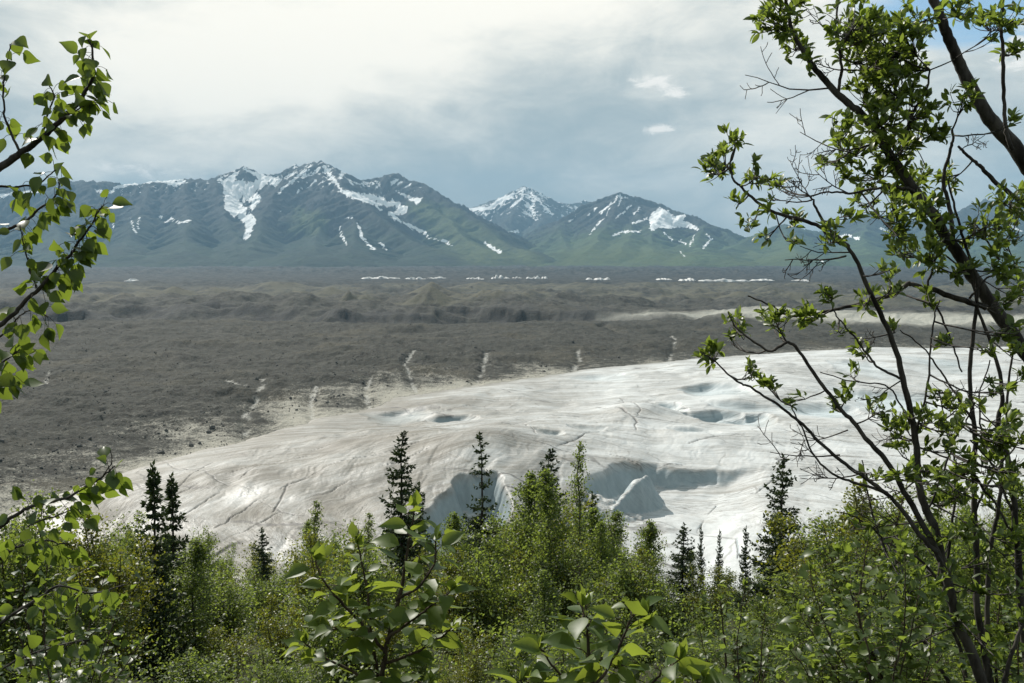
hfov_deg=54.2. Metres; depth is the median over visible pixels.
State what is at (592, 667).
sapling
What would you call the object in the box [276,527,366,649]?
bush
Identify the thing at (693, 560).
birch tree
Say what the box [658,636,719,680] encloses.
shrub
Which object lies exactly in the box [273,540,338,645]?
shrub
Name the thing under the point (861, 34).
willow tree
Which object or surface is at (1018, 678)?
bush
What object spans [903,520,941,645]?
birch tree
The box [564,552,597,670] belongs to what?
birch tree
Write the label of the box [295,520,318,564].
birch tree
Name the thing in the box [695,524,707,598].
spruce tree
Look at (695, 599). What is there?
bush
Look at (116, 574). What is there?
bush
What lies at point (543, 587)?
bush
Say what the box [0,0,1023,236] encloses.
sky
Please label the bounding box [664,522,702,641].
spruce tree
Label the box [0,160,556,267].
mountain
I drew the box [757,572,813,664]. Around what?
birch tree
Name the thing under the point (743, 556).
spruce tree
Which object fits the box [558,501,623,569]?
bush
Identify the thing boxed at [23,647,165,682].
shrub
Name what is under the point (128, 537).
birch tree
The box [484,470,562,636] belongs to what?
birch tree
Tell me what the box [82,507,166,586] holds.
shrub
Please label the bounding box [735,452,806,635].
spruce tree
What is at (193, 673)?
shrub
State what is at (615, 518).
birch tree
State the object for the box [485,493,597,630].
bush
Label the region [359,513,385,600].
birch tree
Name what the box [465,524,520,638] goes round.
bush
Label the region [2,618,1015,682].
hillside ground
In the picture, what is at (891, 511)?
shrub
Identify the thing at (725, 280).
ice patch
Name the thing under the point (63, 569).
birch tree
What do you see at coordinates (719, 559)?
spruce tree
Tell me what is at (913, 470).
willow tree
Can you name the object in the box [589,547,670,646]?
bush
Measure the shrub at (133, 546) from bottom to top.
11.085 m
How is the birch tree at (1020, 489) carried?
on the hillside ground at (492, 679)
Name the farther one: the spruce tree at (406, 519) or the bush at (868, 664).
the spruce tree at (406, 519)
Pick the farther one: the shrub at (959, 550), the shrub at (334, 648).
the shrub at (959, 550)
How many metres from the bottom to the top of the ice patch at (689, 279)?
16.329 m
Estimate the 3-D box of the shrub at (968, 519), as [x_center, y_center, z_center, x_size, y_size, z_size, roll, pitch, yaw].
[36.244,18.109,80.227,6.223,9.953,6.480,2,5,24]
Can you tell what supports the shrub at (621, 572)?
on the hillside ground at (492, 679)
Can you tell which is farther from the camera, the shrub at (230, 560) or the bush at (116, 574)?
the shrub at (230, 560)
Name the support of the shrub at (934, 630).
on the hillside ground at (492, 679)
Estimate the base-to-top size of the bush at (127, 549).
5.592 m
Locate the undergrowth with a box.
[0,554,1023,682]
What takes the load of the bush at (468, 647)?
on the hillside ground at (492, 679)
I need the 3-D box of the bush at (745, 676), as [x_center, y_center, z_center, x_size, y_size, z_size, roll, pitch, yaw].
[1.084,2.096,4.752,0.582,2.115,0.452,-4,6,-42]
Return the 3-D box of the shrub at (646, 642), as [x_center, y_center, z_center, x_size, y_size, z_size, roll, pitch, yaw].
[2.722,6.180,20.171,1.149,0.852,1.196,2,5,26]
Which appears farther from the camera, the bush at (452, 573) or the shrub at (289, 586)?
the shrub at (289, 586)
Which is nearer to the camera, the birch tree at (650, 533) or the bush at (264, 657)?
the bush at (264, 657)
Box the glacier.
[0,347,1023,610]
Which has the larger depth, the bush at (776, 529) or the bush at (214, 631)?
the bush at (776, 529)
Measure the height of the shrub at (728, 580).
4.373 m
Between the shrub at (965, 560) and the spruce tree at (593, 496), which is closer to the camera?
the shrub at (965, 560)
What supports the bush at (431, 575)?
on the hillside ground at (492, 679)
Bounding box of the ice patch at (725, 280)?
[698,279,748,281]
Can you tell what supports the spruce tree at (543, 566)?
on the hillside ground at (492, 679)
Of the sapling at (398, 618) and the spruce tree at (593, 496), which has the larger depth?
the spruce tree at (593, 496)
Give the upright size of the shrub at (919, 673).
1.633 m
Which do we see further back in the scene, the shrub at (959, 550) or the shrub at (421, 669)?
the shrub at (959, 550)
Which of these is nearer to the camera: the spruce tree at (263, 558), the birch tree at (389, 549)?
the birch tree at (389, 549)
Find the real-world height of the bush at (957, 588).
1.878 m
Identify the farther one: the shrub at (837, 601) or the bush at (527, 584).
the bush at (527, 584)
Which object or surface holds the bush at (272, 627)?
on the hillside ground at (492, 679)
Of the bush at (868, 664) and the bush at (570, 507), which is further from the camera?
the bush at (570, 507)
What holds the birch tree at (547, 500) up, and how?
on the hillside ground at (492, 679)
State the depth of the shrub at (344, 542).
32.25 m
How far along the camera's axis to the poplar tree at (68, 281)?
3.12 m
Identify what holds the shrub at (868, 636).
on the hillside ground at (492, 679)
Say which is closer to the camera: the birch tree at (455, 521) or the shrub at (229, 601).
the shrub at (229, 601)
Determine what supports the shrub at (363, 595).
on the hillside ground at (492, 679)
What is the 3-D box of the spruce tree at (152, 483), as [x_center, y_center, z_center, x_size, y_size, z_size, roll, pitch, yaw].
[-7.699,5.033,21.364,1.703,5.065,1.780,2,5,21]
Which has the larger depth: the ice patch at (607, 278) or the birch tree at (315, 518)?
the ice patch at (607, 278)
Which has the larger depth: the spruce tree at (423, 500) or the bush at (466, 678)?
the spruce tree at (423, 500)
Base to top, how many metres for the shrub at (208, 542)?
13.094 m
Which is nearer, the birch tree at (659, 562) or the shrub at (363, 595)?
the shrub at (363, 595)
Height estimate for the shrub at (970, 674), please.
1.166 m
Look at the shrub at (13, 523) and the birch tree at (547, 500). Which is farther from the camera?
the shrub at (13, 523)
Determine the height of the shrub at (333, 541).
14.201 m
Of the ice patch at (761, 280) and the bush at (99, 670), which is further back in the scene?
the ice patch at (761, 280)
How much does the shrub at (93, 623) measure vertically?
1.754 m
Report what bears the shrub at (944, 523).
on the hillside ground at (492, 679)
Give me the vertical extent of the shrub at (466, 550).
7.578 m
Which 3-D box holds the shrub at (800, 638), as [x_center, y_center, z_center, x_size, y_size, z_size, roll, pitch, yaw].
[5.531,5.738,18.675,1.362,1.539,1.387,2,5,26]
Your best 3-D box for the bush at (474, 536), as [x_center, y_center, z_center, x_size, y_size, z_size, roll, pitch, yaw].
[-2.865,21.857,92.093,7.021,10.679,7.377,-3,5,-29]
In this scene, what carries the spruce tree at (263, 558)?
on the hillside ground at (492, 679)
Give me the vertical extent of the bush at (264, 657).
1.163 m
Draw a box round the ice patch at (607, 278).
[586,277,610,279]
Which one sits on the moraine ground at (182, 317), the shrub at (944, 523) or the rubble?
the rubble
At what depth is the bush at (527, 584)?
28.22 m
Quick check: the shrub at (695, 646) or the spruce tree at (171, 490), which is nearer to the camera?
the shrub at (695, 646)
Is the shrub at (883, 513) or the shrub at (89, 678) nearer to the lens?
the shrub at (89, 678)
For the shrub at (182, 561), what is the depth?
45.88 m
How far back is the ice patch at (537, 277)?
3621.72 m
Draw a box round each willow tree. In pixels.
[691,122,1023,682]
[740,0,1023,371]
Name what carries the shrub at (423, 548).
on the hillside ground at (492, 679)
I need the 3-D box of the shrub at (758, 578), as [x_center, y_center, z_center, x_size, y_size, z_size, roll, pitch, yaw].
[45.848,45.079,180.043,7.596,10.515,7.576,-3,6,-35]
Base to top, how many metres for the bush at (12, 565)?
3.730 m
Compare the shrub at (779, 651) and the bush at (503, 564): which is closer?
the shrub at (779, 651)
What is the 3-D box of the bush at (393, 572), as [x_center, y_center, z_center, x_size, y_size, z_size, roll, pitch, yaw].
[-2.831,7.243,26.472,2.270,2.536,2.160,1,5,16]
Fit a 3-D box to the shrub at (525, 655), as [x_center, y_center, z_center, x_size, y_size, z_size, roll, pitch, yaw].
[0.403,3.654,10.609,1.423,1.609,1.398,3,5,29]
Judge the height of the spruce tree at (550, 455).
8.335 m
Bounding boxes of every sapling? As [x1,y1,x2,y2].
[280,490,477,682]
[483,584,735,682]
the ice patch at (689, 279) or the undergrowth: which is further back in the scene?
the ice patch at (689, 279)
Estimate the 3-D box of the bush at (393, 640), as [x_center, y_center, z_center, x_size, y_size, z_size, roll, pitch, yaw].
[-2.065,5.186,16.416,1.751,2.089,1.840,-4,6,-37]
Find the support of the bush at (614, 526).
on the hillside ground at (492, 679)
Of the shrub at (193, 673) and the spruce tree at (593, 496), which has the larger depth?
the spruce tree at (593, 496)
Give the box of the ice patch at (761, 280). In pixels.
[749,279,773,280]
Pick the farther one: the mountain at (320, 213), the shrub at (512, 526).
the mountain at (320, 213)
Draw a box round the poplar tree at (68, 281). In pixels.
[0,31,140,682]
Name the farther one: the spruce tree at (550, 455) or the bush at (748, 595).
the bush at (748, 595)
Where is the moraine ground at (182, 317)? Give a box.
[0,265,1023,514]
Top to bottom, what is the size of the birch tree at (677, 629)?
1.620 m
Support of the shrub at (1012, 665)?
on the hillside ground at (492, 679)
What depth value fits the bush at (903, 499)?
28.55 m
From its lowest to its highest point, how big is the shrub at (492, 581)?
4.103 m
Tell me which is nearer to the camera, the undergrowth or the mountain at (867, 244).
the undergrowth
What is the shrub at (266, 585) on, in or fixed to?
on the hillside ground at (492, 679)
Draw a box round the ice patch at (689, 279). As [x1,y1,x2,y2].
[678,278,695,280]
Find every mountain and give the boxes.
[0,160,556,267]
[469,186,589,236]
[522,192,765,266]
[717,198,1023,266]
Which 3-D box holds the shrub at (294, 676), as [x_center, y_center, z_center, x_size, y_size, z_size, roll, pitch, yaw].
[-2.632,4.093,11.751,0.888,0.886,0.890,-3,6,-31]
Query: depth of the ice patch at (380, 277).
3588.77 m
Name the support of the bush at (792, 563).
on the hillside ground at (492, 679)
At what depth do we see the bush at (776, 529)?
30.98 m
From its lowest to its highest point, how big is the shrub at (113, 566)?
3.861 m
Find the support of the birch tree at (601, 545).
on the hillside ground at (492, 679)
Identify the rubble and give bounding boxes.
[0,320,963,486]
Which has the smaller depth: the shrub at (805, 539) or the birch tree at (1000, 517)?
the birch tree at (1000, 517)
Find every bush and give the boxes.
[0,479,101,681]
[0,542,151,682]
[3,518,63,548]
[49,507,175,676]
[122,535,144,567]
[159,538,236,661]
[198,625,259,682]
[208,552,233,595]
[209,565,243,619]
[238,540,284,618]
[241,640,281,682]
[246,590,303,680]
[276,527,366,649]
[337,604,437,681]
[370,567,436,632]
[411,547,463,633]
[412,545,493,667]
[435,651,490,682]
[444,618,501,682]
[458,519,490,555]
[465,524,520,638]
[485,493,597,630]
[496,523,592,658]
[556,547,640,667]
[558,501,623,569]
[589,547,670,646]
[601,509,667,614]
[677,564,737,637]
[678,578,785,682]
[740,578,755,620]
[742,478,894,612]
[751,531,975,682]
[762,533,853,653]
[828,470,916,607]
[837,491,914,562]
[944,585,1023,682]
[953,581,999,651]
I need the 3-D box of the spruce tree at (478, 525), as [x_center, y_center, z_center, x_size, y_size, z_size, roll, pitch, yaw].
[-1.332,7.516,37.704,2.291,8.335,2.402,-4,6,-38]
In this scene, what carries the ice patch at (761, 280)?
on the moraine ground at (182, 317)
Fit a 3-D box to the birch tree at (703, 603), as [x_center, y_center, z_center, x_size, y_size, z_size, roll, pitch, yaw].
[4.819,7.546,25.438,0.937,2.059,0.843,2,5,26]
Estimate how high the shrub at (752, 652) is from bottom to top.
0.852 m
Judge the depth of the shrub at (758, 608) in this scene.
29.50 m
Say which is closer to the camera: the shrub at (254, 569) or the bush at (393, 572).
the bush at (393, 572)
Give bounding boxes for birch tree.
[45,528,89,643]
[122,530,137,562]
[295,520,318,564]
[301,500,341,623]
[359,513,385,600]
[378,528,409,568]
[426,511,471,595]
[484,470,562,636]
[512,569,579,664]
[513,468,593,631]
[563,441,597,656]
[564,506,622,630]
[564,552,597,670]
[571,520,621,658]
[590,509,637,593]
[621,519,675,610]
[635,542,677,607]
[657,604,698,665]
[675,550,703,619]
[686,598,719,646]
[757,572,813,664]
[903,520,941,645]
[979,479,1023,642]
[984,501,1008,567]
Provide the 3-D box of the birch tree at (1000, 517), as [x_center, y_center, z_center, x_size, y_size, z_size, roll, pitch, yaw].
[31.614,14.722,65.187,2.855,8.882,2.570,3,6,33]
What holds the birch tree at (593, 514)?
on the hillside ground at (492, 679)
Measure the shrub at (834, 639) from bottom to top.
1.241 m
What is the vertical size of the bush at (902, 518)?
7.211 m
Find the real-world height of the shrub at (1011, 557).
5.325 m
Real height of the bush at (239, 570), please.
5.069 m
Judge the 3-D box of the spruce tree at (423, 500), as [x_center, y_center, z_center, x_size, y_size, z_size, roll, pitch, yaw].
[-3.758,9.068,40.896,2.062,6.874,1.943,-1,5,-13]
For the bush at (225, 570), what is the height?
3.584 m
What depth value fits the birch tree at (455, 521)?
30.52 m
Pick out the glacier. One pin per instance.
(672, 447)
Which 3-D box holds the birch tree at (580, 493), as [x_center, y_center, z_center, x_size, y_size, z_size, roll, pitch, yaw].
[2.143,6.611,31.570,1.345,7.089,1.319,1,5,13]
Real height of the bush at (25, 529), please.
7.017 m
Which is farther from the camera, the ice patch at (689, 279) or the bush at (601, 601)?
the ice patch at (689, 279)
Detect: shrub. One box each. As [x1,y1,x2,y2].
[0,623,49,682]
[1,509,20,550]
[23,586,146,669]
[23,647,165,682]
[45,544,152,617]
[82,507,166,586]
[93,542,195,678]
[109,526,182,570]
[142,649,249,682]
[149,551,214,601]
[182,558,265,648]
[186,526,232,585]
[219,542,242,587]
[233,556,304,636]
[239,554,281,585]
[257,657,326,682]
[269,540,444,676]
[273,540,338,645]
[281,593,393,682]
[298,529,345,571]
[321,519,389,654]
[370,549,382,575]
[380,627,453,682]
[388,532,439,577]
[418,508,536,668]
[439,523,489,572]
[478,619,610,682]
[491,506,536,612]
[565,547,693,665]
[622,626,665,667]
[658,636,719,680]
[689,623,784,682]
[705,566,742,617]
[733,592,779,655]
[743,562,764,595]
[755,638,793,682]
[756,507,940,678]
[770,527,819,576]
[773,602,829,676]
[795,616,853,682]
[804,608,974,682]
[810,612,892,680]
[854,501,982,635]
[858,497,946,578]
[864,501,895,551]
[867,573,959,668]
[910,518,1023,677]
[912,647,1010,682]
[924,523,1001,617]
[944,507,988,547]
[951,577,1023,673]
[964,504,1023,629]
[994,646,1023,682]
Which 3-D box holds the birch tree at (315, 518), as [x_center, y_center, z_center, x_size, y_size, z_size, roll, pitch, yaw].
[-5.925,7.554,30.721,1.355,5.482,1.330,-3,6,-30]
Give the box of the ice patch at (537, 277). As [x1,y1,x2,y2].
[526,276,547,278]
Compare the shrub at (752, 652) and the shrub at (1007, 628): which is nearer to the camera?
the shrub at (752, 652)
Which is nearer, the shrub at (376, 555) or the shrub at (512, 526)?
the shrub at (512, 526)
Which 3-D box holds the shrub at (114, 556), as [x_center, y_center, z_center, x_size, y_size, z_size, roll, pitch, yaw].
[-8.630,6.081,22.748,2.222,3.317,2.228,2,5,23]
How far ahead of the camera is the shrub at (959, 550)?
32.31 m
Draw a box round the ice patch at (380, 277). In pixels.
[361,276,399,278]
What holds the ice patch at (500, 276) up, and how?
on the moraine ground at (182, 317)
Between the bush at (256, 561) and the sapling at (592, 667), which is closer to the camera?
the sapling at (592, 667)
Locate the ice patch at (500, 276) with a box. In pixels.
[491,275,509,278]
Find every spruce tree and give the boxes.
[121,459,201,682]
[149,472,206,662]
[244,527,280,634]
[375,430,434,648]
[407,481,434,627]
[460,431,504,621]
[512,448,571,637]
[521,559,562,665]
[571,491,598,612]
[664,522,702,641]
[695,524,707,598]
[711,529,723,598]
[732,525,754,631]
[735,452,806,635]
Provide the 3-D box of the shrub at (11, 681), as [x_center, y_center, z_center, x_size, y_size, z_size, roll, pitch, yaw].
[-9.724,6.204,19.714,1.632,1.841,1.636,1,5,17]

